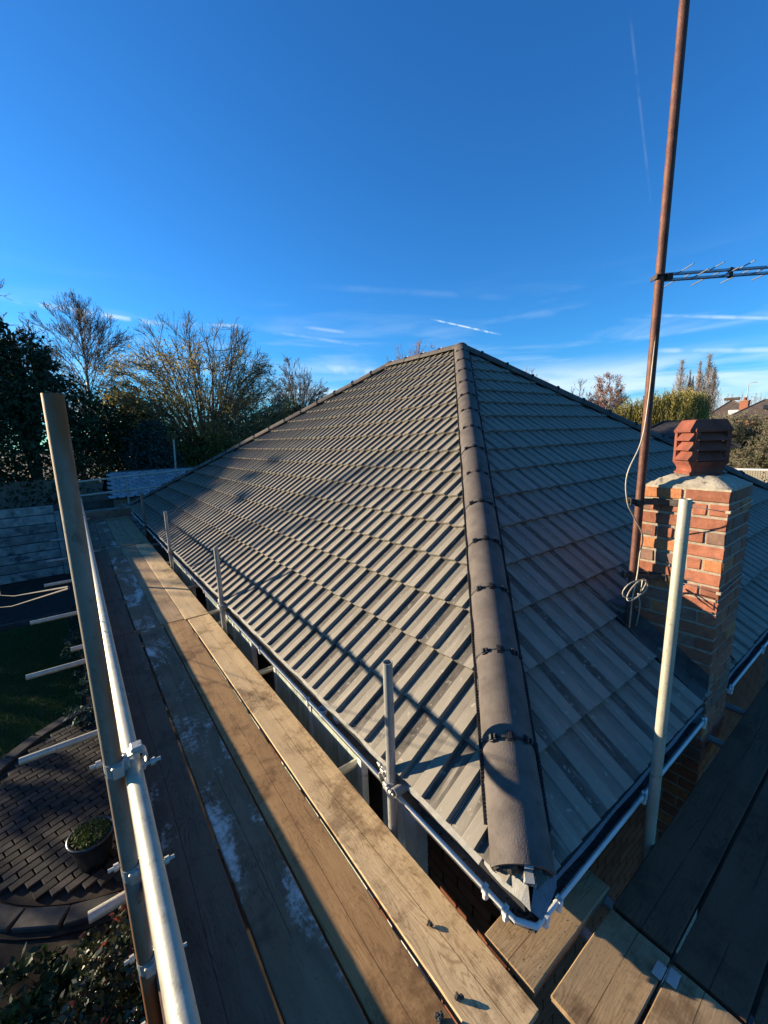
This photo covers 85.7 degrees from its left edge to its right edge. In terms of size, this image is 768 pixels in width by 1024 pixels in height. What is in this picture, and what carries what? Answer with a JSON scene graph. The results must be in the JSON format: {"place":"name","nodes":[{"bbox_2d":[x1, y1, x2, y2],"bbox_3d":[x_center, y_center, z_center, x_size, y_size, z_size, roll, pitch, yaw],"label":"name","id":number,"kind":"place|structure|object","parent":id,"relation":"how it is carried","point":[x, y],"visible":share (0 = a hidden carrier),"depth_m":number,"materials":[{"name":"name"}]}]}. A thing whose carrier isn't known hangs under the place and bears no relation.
{"place":"outdoors","nodes":[
{"label":"outdoors","id":0,"kind":"place"},
{"bbox_2d":[0,615,132,1023],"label":"lawn","id":1,"kind":"structure","parent":0,"point":[2,754],"depth_m":7.64,"materials":[{"name":"green plant"}]},
{"bbox_2d":[0,686,254,906],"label":"patio","id":2,"kind":"structure","parent":0,"point":[49,803],"depth_m":4.93,"materials":[{"name":"brick"}]},
{"bbox_2d":[65,814,113,874],"bbox_3d":[-3.084,3.535,4.389,0.430,0.434,0.430,-9,13,-36],"label":"plant pot","id":3,"kind":"object","parent":2,"relation":"on","point":[89,843],"visible":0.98,"depth_m":4.31,"materials":[{"name":"plastic"}]},
{"bbox_2d":[0,680,264,941],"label":"patio edging","id":4,"kind":"object","parent":2,"relation":"on","point":[23,923],"visible":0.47,"depth_m":3.92,"materials":[{"name":"concrete"}]},
{"bbox_2d":[164,511,184,667],"bbox_3d":[-3.487,1.621,7.021,0.134,3.325,0.200,-9,13,-36],"label":"scaffold standard","id":5,"kind":"object","parent":2,"relation":"on","point":[170,551],"visible":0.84,"depth_m":6.76,"materials":[{"name":"metal"}]},
{"bbox_2d":[213,548,242,779],"bbox_3d":[-1.721,2.000,4.689,0.134,3.300,0.200,-9,13,-36],"label":"scaffold standard","id":6,"kind":"object","parent":2,"relation":"on","point":[221,606],"visible":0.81,"depth_m":4.43,"materials":[{"name":"metal"}]},
{"bbox_2d":[0,451,767,1023],"bbox_3d":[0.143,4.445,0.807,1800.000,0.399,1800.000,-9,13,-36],"label":"ground","id":7,"kind":"structure","parent":0,"point":[62,601],"depth_m":4.81,"materials":[{"name":"plant"}]},
{"bbox_2d":[0,279,66,475],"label":"bare tree","id":8,"kind":"object","parent":7,"relation":"on","point":[24,328],"visible":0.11,"depth_m":21.91,"materials":[{"name":"green plant"}]},
{"bbox_2d":[0,609,74,631],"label":"lawn edging","id":9,"kind":"object","parent":7,"relation":"on","point":[13,625],"visible":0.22,"depth_m":10.43,"materials":[{"name":"stone"}]},
{"bbox_2d":[0,479,107,509],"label":"wooden fence","id":10,"kind":"object","parent":7,"relation":"on","point":[10,504],"visible":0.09,"depth_m":19.25,"materials":[{"name":"wood"}]},
{"bbox_2d":[0,936,111,1023],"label":"border plant","id":11,"kind":"object","parent":7,"relation":"on","point":[46,1004],"visible":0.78,"depth_m":3.32,"materials":[{"name":"green plant"}]},
{"bbox_2d":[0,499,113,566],"bbox_3d":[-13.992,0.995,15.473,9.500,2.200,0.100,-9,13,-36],"label":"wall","id":12,"kind":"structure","parent":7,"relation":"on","point":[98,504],"depth_m":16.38,"materials":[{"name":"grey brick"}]},
{"bbox_2d":[0,317,124,508],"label":"evergreen tree","id":13,"kind":"object","parent":7,"relation":"on","point":[21,410],"visible":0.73,"depth_m":19.19,"materials":[{"name":"green plant"}]},
{"bbox_2d":[0,504,145,584],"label":"concrete panel wall","id":14,"kind":"structure","parent":7,"relation":"on","point":[27,539],"depth_m":13.93,"materials":[{"name":"concrete"}]},
{"bbox_2d":[0,588,69,607],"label":"rope","id":15,"kind":"object","parent":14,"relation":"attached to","point":[65,589],"visible":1,"depth_m":1.55,"materials":[{"name":"fabric"}]},
{"bbox_2d":[60,604,95,726],"bbox_3d":[-6.027,2.703,8.370,0.915,0.903,5.270,-9,13,-36],"label":"border plant","id":16,"kind":"object","parent":7,"relation":"on","point":[90,715],"visible":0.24,"depth_m":7.26,"materials":[{"name":"plant"}]},
{"bbox_2d":[27,287,145,480],"bbox_3d":[-22.676,-8.648,32.093,8.352,15.779,7.383,-9,13,-36],"label":"bare tree","id":17,"kind":"object","parent":7,"relation":"on","point":[86,326],"visible":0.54,"depth_m":31.04,"materials":[{"name":"brown plant"}]},
{"bbox_2d":[41,892,146,1023],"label":"glossy shrub","id":18,"kind":"object","parent":7,"relation":"on","point":[95,986],"visible":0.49,"depth_m":2.88,"materials":[{"name":"green plant"}]},
{"bbox_2d":[40,393,186,1023],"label":"scaffold standard","id":19,"kind":"object","parent":7,"relation":"on","point":[115,762],"visible":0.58,"depth_m":1.21,"materials":[{"name":"metal"}]},
{"bbox_2d":[81,499,200,1023],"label":"guard rail","id":20,"kind":"object","parent":19,"relation":"attached to","point":[178,999],"visible":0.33,"depth_m":0.97,"materials":[{"name":"metal"}]},
{"bbox_2d":[127,791,165,1019],"bbox_3d":[-2.964,0.758,4.259,0.048,0.048,9.700,-9,13,-36],"label":"guard rail","id":21,"kind":"object","parent":19,"relation":"attached to","point":[149,923],"depth_m":1.22,"materials":[{"name":"metal"}]},
{"bbox_2d":[130,810,165,1023],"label":"toe board","id":22,"kind":"object","parent":19,"relation":"attached to","point":[161,1002],"depth_m":1.39,"materials":[{"name":"wood"}]},
{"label":"ledger tube","id":23,"kind":"object","parent":19,"relation":"attached to","visible":0},
{"bbox_2d":[50,527,144,541],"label":"transom tube","id":24,"kind":"object","parent":23,"relation":"on","point":[60,539],"visible":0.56,"depth_m":9.40,"materials":[{"name":"metal"}]},
{"bbox_2d":[105,518,134,546],"bbox_3d":[-6.598,0.409,10.214,0.288,0.044,4.640,-9,13,-36],"label":"scaffold board","id":25,"kind":"object","parent":24,"relation":"on","point":[121,537],"visible":0.81,"depth_m":9.54,"materials":[{"name":"wood"}]},
{"bbox_2d":[117,516,149,544],"bbox_3d":[-6.257,0.399,10.218,0.264,0.041,4.240,-9,13,-36],"label":"scaffold board","id":26,"kind":"object","parent":24,"relation":"on","point":[136,535],"visible":0.92,"depth_m":9.74,"materials":[{"name":"wood"}]},
{"bbox_2d":[85,508,131,520],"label":"toe board","id":27,"kind":"object","parent":26,"relation":"on","point":[107,514],"visible":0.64,"depth_m":11.38,"materials":[{"name":"wood"}]},
{"bbox_2d":[47,543,159,562],"bbox_3d":[-5.422,0.787,8.180,1.950,0.048,0.048,-9,13,-36],"label":"transom tube","id":28,"kind":"object","parent":23,"relation":"on","point":[66,558],"visible":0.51,"depth_m":7.72,"materials":[{"name":"metal"}]},
{"bbox_2d":[135,543,208,621],"bbox_3d":[-3.578,0.952,6.689,0.264,0.045,4.610,-9,13,-36],"label":"scaffold board","id":29,"kind":"object","parent":28,"relation":"on","point":[187,603],"visible":0.94,"depth_m":5.93,"materials":[{"name":"wood"}]},
{"bbox_2d":[44,561,174,586],"bbox_3d":[-4.396,0.996,6.853,1.920,0.048,0.048,-9,13,-36],"label":"transom tube","id":30,"kind":"object","parent":23,"relation":"on","point":[61,582],"visible":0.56,"depth_m":6.39,"materials":[{"name":"metal"}]},
{"bbox_2d":[0,586,68,595],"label":"rope","id":31,"kind":"object","parent":30,"relation":"attached to","point":[40,591],"visible":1,"depth_m":1.61,"materials":[{"name":"fabric"}]},
{"bbox_2d":[94,550,134,637],"bbox_3d":[-4.168,1.056,6.229,0.241,0.042,4.515,-9,13,-36],"label":"scaffold board","id":32,"kind":"object","parent":30,"relation":"on","point":[120,621],"visible":0.67,"depth_m":5.49,"materials":[{"name":"wood"}]},
{"bbox_2d":[121,545,183,626],"bbox_3d":[-3.794,0.988,6.550,0.254,0.042,4.580,-9,13,-36],"label":"scaffold board","id":33,"kind":"object","parent":30,"relation":"on","point":[163,605],"visible":0.94,"depth_m":5.80,"materials":[{"name":"wood"}]},
{"bbox_2d":[30,585,198,624],"bbox_3d":[-3.446,1.203,5.544,1.990,0.048,0.048,-9,13,-36],"label":"transom tube","id":34,"kind":"object","parent":23,"relation":"on","point":[33,622],"visible":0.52,"depth_m":5.11,"materials":[{"name":"metal"}]},
{"bbox_2d":[106,545,159,633],"bbox_3d":[-4.060,1.004,6.496,0.235,0.042,4.810,-9,13,-36],"label":"scaffold board","id":35,"kind":"object","parent":34,"relation":"on","point":[141,613],"visible":0.99,"depth_m":5.67,"materials":[{"name":"wood"}]},
{"bbox_2d":[25,619,228,679],"bbox_3d":[-2.505,1.389,4.353,1.930,0.048,0.048,-9,13,-36],"label":"transom tube","id":36,"kind":"object","parent":23,"relation":"on","point":[54,669],"visible":0.43,"depth_m":3.91,"materials":[{"name":"metal"}]},
{"bbox_2d":[70,609,218,651],"bbox_3d":[-2.601,1.320,4.750,1.600,0.048,0.048,-9,13,-36],"label":"transom tube","id":37,"kind":"object","parent":23,"relation":"on","point":[80,647],"visible":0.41,"depth_m":4.32,"materials":[{"name":"metal"}]},
{"bbox_2d":[18,665,273,765],"bbox_3d":[-1.693,1.550,3.324,1.880,0.048,0.048,-9,13,-36],"label":"transom tube","id":38,"kind":"object","parent":23,"relation":"on","point":[56,748],"visible":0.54,"depth_m":2.90,"materials":[{"name":"metal"}]},
{"bbox_2d":[188,614,538,1023],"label":"scaffold board","id":39,"kind":"object","parent":38,"relation":"on","point":[451,953],"visible":1,"depth_m":1.94,"materials":[{"name":"brown wood"}]},
{"bbox_2d":[427,920,432,927],"bbox_3d":[0.190,1.709,1.716,0.028,0.017,0.020,7,14,41],"label":"mortar clod","id":40,"kind":"object","parent":39,"relation":"on","point":[429,924],"visible":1,"depth_m":1.71,"materials":[{"name":"concrete"}]},
{"bbox_2d":[454,991,463,1000],"bbox_3d":[0.270,1.746,1.491,0.037,0.025,0.020,0,10,8],"label":"mortar clod","id":41,"kind":"object","parent":39,"relation":"on","point":[457,996],"visible":1,"depth_m":1.49,"materials":[{"name":"concrete"}]},
{"bbox_2d":[88,758,357,923],"bbox_3d":[-0.699,1.705,2.293,1.540,0.048,0.048,-9,13,-36],"label":"transom tube","id":42,"kind":"object","parent":23,"relation":"on","point":[106,907],"visible":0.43,"depth_m":1.89,"materials":[{"name":"metal"}]},
{"bbox_2d":[113,632,280,1023],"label":"scaffold board","id":43,"kind":"object","parent":42,"relation":"on","point":[229,984],"visible":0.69,"depth_m":1.93,"materials":[{"name":"wood"}]},
{"bbox_2d":[139,625,367,1023],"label":"scaffold board","id":44,"kind":"object","parent":42,"relation":"on","point":[310,985],"visible":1,"depth_m":1.94,"materials":[{"name":"wood"}]},
{"bbox_2d":[164,619,455,1023],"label":"scaffold board","id":45,"kind":"object","parent":42,"relation":"on","point":[369,951],"visible":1,"depth_m":1.94,"materials":[{"name":"brown wood"}]},
{"bbox_2d":[128,593,588,1019],"bbox_3d":[-1.312,1.386,3.781,1.267,0.002,5.970,-9,13,-36],"label":"grit","id":46,"kind":"object","parent":45,"relation":"on","point":[420,916],"visible":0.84,"depth_m":1.71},
{"bbox_2d":[434,1010,443,1023],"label":"mortar clod","id":47,"kind":"object","parent":45,"relation":"on","point":[439,1017],"visible":1,"depth_m":1.43,"materials":[{"name":"concrete"}]},
{"bbox_2d":[91,381,144,478],"bbox_3d":[-16.583,-4.269,27.049,4.882,8.684,4.788,-9,13,-36],"label":"evergreen tree","id":48,"kind":"object","parent":7,"relation":"on","point":[126,405],"visible":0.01,"depth_m":26.54,"materials":[{"name":"green plant"}]},
{"bbox_2d":[43,384,194,480],"bbox_3d":[-15.445,-3.385,24.202,8.433,7.933,7.159,-9,13,-36],"label":"evergreen tree","id":49,"kind":"object","parent":7,"relation":"on","point":[119,423],"visible":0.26,"depth_m":22.80,"materials":[{"name":"green plant"}]},
{"bbox_2d":[125,481,132,521],"bbox_3d":[-7.170,0.816,11.893,0.048,3.400,0.048,-9,13,-36],"label":"scaffold standard","id":50,"kind":"object","parent":7,"relation":"on","point":[128,497],"visible":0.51,"depth_m":11.65,"materials":[{"name":"metal"}]},
{"bbox_2d":[80,485,160,496],"bbox_3d":[-7.090,-0.664,11.911,3.415,0.148,0.048,-11,14,-41],"label":"guard rail","id":51,"kind":"object","parent":50,"relation":"attached to","point":[119,491],"visible":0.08,"depth_m":11.58,"materials":[{"name":"metal"}]},
{"bbox_2d":[78,469,189,482],"bbox_3d":[-7.102,-1.043,11.842,3.415,0.178,0.048,-11,14,-41],"label":"guard rail","id":52,"kind":"object","parent":50,"relation":"attached to","point":[131,475],"visible":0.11,"depth_m":11.74,"materials":[{"name":"metal"}]},
{"bbox_2d":[140,493,148,540],"bbox_3d":[-5.237,1.233,9.339,0.134,3.370,0.200,-9,13,-36],"label":"scaffold standard","id":53,"kind":"object","parent":7,"relation":"on","point":[144,517],"visible":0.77,"depth_m":9.08,"materials":[{"name":"metal"}]},
{"bbox_2d":[99,417,192,471],"bbox_3d":[-12.516,-2.101,22.200,4.837,5.837,4.103,-9,13,-36],"label":"conifer tree","id":54,"kind":"object","parent":7,"relation":"on","point":[156,454],"visible":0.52,"depth_m":21.56,"materials":[{"name":"green plant"}]},
{"bbox_2d":[102,466,195,506],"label":"garden shed","id":55,"kind":"structure","parent":7,"relation":"on","point":[119,498],"depth_m":18.22,"materials":[{"name":"wood"}]},
{"bbox_2d":[173,440,176,476],"bbox_3d":[-6.424,0.027,12.968,0.248,4.522,0.048,-9,13,-36],"label":"scaffold standard","id":56,"kind":"object","parent":7,"relation":"on","point":[174,457],"visible":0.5,"depth_m":12.69,"materials":[{"name":"metal"}]},
{"bbox_2d":[90,310,293,464],"bbox_3d":[-11.403,-6.187,26.651,12.137,12.836,10.705,-9,13,-36],"label":"autumn tree","id":57,"kind":"object","parent":7,"relation":"on","point":[212,425],"visible":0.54,"depth_m":24.49,"materials":[{"name":"brown plant"}]},
{"bbox_2d":[169,429,245,466],"bbox_3d":[-10.047,-2.411,25.180,6.862,5.232,4.738,-9,13,-36],"label":"green shrub","id":58,"kind":"object","parent":7,"relation":"on","point":[201,452],"visible":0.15,"depth_m":23.70,"materials":[{"name":"green plant"}]},
{"bbox_2d":[198,363,292,439],"bbox_3d":[-8.941,-5.167,28.219,6.584,9.448,5.868,-9,13,-36],"label":"autumn tree","id":59,"kind":"object","parent":7,"relation":"on","point":[278,397],"visible":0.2,"depth_m":27.16,"materials":[{"name":"brown plant"}]},
{"bbox_2d":[243,390,308,425],"bbox_3d":[-8.013,-5.379,32.613,7.826,8.242,5.124,-9,13,-36],"label":"evergreen tree","id":60,"kind":"object","parent":7,"relation":"on","point":[297,407],"visible":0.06,"depth_m":31.93,"materials":[{"name":"green plant"}]},
{"bbox_2d":[265,356,328,407],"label":"bare tree","id":61,"kind":"object","parent":7,"relation":"on","point":[307,389],"visible":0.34,"depth_m":41.72,"materials":[{"name":"brown plant"}]},
{"bbox_2d":[377,659,407,940],"bbox_3d":[0.072,2.357,2.323,0.134,3.330,0.200,-9,13,-36],"label":"scaffold standard","id":62,"kind":"object","parent":7,"relation":"on","point":[393,788],"visible":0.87,"depth_m":2.07,"materials":[{"name":"metal"}]},
{"bbox_2d":[386,338,434,365],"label":"bare tree","id":63,"kind":"object","parent":7,"relation":"on","point":[418,349],"visible":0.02,"depth_m":46.95,"materials":[{"name":"brown plant"}]},
{"bbox_2d":[129,342,767,1023],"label":"bungalow","id":64,"kind":"object","parent":7,"relation":"on","point":[447,530],"visible":0.73,"depth_m":2.92,"materials":[{"name":"tile"}]},
{"bbox_2d":[168,553,201,642],"bbox_3d":[-3.435,1.433,7.108,0.050,1.260,1.800,-9,13,-36],"label":"window","id":65,"kind":"structure","parent":64,"relation":"in","point":[185,578],"depth_m":6.75,"materials":[{"name":"white plastic"}]},
{"bbox_2d":[205,593,264,736],"bbox_3d":[-1.845,1.762,5.013,0.050,1.260,1.800,-9,13,-36],"label":"window","id":66,"kind":"structure","parent":64,"relation":"in","point":[240,640],"depth_m":4.59,"materials":[{"name":"white plastic"}]},
{"bbox_2d":[273,667,373,899],"bbox_3d":[-0.534,2.034,3.286,0.050,1.260,1.430,-9,13,-36],"label":"window","id":67,"kind":"structure","parent":64,"relation":"in","point":[326,738],"depth_m":3.05,"materials":[{"name":"white plastic"}]},
{"bbox_2d":[198,579,687,932],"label":"gutter litter","id":68,"kind":"object","parent":64,"relation":"on","point":[535,917],"visible":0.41,"depth_m":1.77,"materials":[{"name":"plant"}]},
{"bbox_2d":[579,926,657,1005],"bbox_3d":[1.306,1.855,1.112,0.048,0.048,2.130,-9,13,-36],"label":"transom tube","id":69,"kind":"object","parent":64,"relation":"attached to","point":[586,934],"depth_m":1.71,"materials":[{"name":"metal"}]},
{"bbox_2d":[550,908,669,1023],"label":"scaffold board","id":70,"kind":"object","parent":69,"relation":"on","point":[609,977],"visible":0.99,"depth_m":1.53,"materials":[{"name":"wood"}]},
{"bbox_2d":[651,960,668,985],"bbox_3d":[1.032,1.730,1.550,0.060,0.032,0.037,-9,13,-36],"label":"board end band","id":71,"kind":"object","parent":70,"relation":"attached to","point":[659,970],"visible":0.97,"depth_m":1.55,"materials":[{"name":"metal"}]},
{"bbox_2d":[643,965,740,1023],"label":"scaffold board","id":72,"kind":"object","parent":69,"relation":"on","point":[687,1000],"visible":0.95,"depth_m":1.45,"materials":[{"name":"wood"}]},
{"bbox_2d":[664,967,680,988],"bbox_3d":[1.067,1.733,1.528,0.061,0.032,0.035,-9,13,-36],"label":"board end band","id":73,"kind":"object","parent":72,"relation":"on","point":[673,976],"visible":1,"depth_m":1.52,"materials":[{"name":"metal"}]},
{"bbox_2d":[601,896,754,1023],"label":"transom tube","id":74,"kind":"object","parent":64,"relation":"attached to","point":[608,902],"depth_m":1.81,"materials":[{"name":"metal"}]},
{"bbox_2d":[485,870,609,997],"bbox_3d":[0.709,1.711,1.771,0.573,0.041,0.230,-9,13,-36],"label":"scaffold board","id":75,"kind":"object","parent":74,"relation":"on","point":[518,945],"visible":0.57,"depth_m":1.67,"materials":[{"name":"wood"}]},
{"bbox_2d":[613,681,767,959],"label":"scaffold board","id":76,"kind":"object","parent":74,"relation":"on","point":[659,899],"visible":0.99,"depth_m":2.03,"materials":[{"name":"wood"}]},
{"bbox_2d":[674,776,767,1023],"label":"scaffold board","id":77,"kind":"object","parent":74,"relation":"on","point":[721,958],"visible":0.99,"depth_m":1.67,"materials":[{"name":"wood"}]},
{"bbox_2d":[753,977,767,1023],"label":"scaffold board","id":78,"kind":"object","parent":74,"relation":"on","point":[761,1016],"visible":1,"depth_m":1.44,"materials":[{"name":"wood"}]},
{"bbox_2d":[618,0,753,631],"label":"aerial mast","id":79,"kind":"object","parent":64,"relation":"on","point":[639,501],"visible":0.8,"depth_m":2.51,"materials":[{"name":"metal"}]},
{"bbox_2d":[622,336,655,626],"bbox_3d":[1.581,-0.264,2.521,0.402,2.202,0.106,-11,14,-40],"label":"aerial cable","id":80,"kind":"object","parent":79,"relation":"attached to","point":[636,581],"visible":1,"depth_m":2.58,"materials":[{"name":"plastic"}]},
{"bbox_2d":[650,260,767,286],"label":"television aerial","id":81,"kind":"object","parent":79,"relation":"attached to","point":[729,274],"visible":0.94,"depth_m":2.46,"materials":[{"name":"metal"}]},
{"bbox_2d":[707,735,724,747],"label":"transom tube","id":82,"kind":"object","parent":64,"relation":"attached to","point":[715,741],"depth_m":2.74,"materials":[{"name":"metal"}]},
{"bbox_2d":[725,702,746,715],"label":"transom tube","id":83,"kind":"object","parent":64,"relation":"attached to","point":[735,709],"depth_m":3.05,"materials":[{"name":"metal"}]},
{"bbox_2d":[571,379,594,401],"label":"bare tree","id":84,"kind":"object","parent":7,"relation":"on","point":[580,381],"visible":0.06,"depth_m":52.27,"materials":[{"name":"brown plant"}]},
{"bbox_2d":[588,372,628,412],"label":"birch tree","id":85,"kind":"object","parent":7,"relation":"on","point":[603,401],"visible":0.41,"depth_m":50.71,"materials":[{"name":"brown plant"}]},
{"bbox_2d":[607,397,642,424],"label":"willow tree","id":86,"kind":"object","parent":7,"relation":"on","point":[621,411],"visible":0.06,"depth_m":44.88,"materials":[{"name":"green plant"}]},
{"bbox_2d":[626,391,678,425],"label":"willow tree","id":87,"kind":"object","parent":7,"relation":"on","point":[658,402],"visible":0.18,"depth_m":43.14,"materials":[{"name":"green plant"}]},
{"bbox_2d":[640,498,692,864],"bbox_3d":[1.314,1.966,2.103,0.145,4.100,0.048,-9,13,-36],"label":"scaffold standard","id":88,"kind":"object","parent":7,"relation":"on","point":[672,625],"visible":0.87,"depth_m":1.88,"materials":[{"name":"metal"}]},
{"bbox_2d":[671,358,688,396],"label":"poplar tree","id":89,"kind":"object","parent":7,"relation":"on","point":[680,375],"visible":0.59,"depth_m":94.41,"materials":[{"name":"plant"}]},
{"bbox_2d":[656,386,714,422],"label":"willow tree","id":90,"kind":"object","parent":7,"relation":"on","point":[687,405],"visible":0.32,"depth_m":42.17,"materials":[{"name":"green plant"}]},
{"bbox_2d":[686,370,692,393],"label":"poplar tree","id":91,"kind":"object","parent":7,"relation":"on","point":[689,382],"visible":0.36,"depth_m":93.73,"materials":[{"name":"plant"}]},
{"bbox_2d":[651,419,742,464],"bbox_3d":[15.292,-2.527,22.444,5.704,4.787,4.851,5,12,34],"label":"neighbouring house roof","id":92,"kind":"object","parent":7,"relation":"on","point":[666,428],"visible":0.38,"depth_m":21.52,"materials":[{"name":"tile"}]},
{"bbox_2d":[692,361,702,395],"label":"poplar tree","id":93,"kind":"object","parent":7,"relation":"on","point":[700,374],"visible":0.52,"depth_m":92.59,"materials":[{"name":"plant"}]},
{"bbox_2d":[695,351,717,407],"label":"poplar tree","id":94,"kind":"object","parent":7,"relation":"on","point":[707,373],"visible":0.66,"depth_m":91.40,"materials":[{"name":"plant"}]},
{"bbox_2d":[707,365,720,412],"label":"poplar tree","id":95,"kind":"object","parent":7,"relation":"on","point":[713,401],"visible":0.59,"depth_m":91.29,"materials":[{"name":"plant"}]},
{"bbox_2d":[716,393,723,408],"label":"poplar tree","id":96,"kind":"object","parent":7,"relation":"on","point":[720,398],"visible":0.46,"depth_m":197.78,"materials":[{"name":"plant"}]},
{"bbox_2d":[707,397,739,418],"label":"house","id":97,"kind":"structure","parent":7,"relation":"on","point":[732,405],"depth_m":60.82,"materials":[{"name":"brown tile"}]},
{"bbox_2d":[709,409,767,481],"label":"garden tree","id":98,"kind":"object","parent":7,"relation":"on","point":[743,434],"visible":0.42,"depth_m":30.06,"materials":[{"name":"green plant"}]},
{"bbox_2d":[728,423,766,478],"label":"garden tree","id":99,"kind":"object","parent":7,"relation":"on","point":[739,465],"visible":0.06,"depth_m":30.07,"materials":[{"name":"green plant"}]},
{"bbox_2d":[729,399,767,426],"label":"house","id":100,"kind":"structure","parent":7,"relation":"on","point":[761,406],"depth_m":52.17,"materials":[{"name":"brown tile"}]},
{"bbox_2d":[739,397,750,410],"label":"chimney stack","id":101,"kind":"object","parent":100,"relation":"on","point":[744,402],"visible":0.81,"depth_m":55.61,"materials":[{"name":"orange brick"}]},
{"bbox_2d":[735,468,767,482],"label":"garden fence","id":102,"kind":"object","parent":7,"relation":"on","point":[758,471],"visible":0.16,"depth_m":27.61,"materials":[{"name":"white paint"}]},
{"bbox_2d":[0,0,767,449],"label":"sky","id":103,"kind":"structure","parent":0,"point":[344,184],"materials":[{"name":"blue"}]},
{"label":"transom tube","id":104,"kind":"object","parent":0,"visible":0},
{"bbox_2d":[87,520,101,551],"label":"scaffold board","id":105,"kind":"object","parent":104,"relation":"on","point":[96,545],"visible":0.55,"depth_m":9.23,"materials":[{"name":"wood"}]},
{"bbox_2d":[93,519,115,548],"bbox_3d":[-6.897,0.433,10.142,0.258,0.043,4.400,-9,13,-36],"label":"scaffold board","id":106,"kind":"object","parent":104,"relation":"on","point":[105,537],"visible":0.86,"depth_m":9.49,"materials":[{"name":"wood"}]}
]}

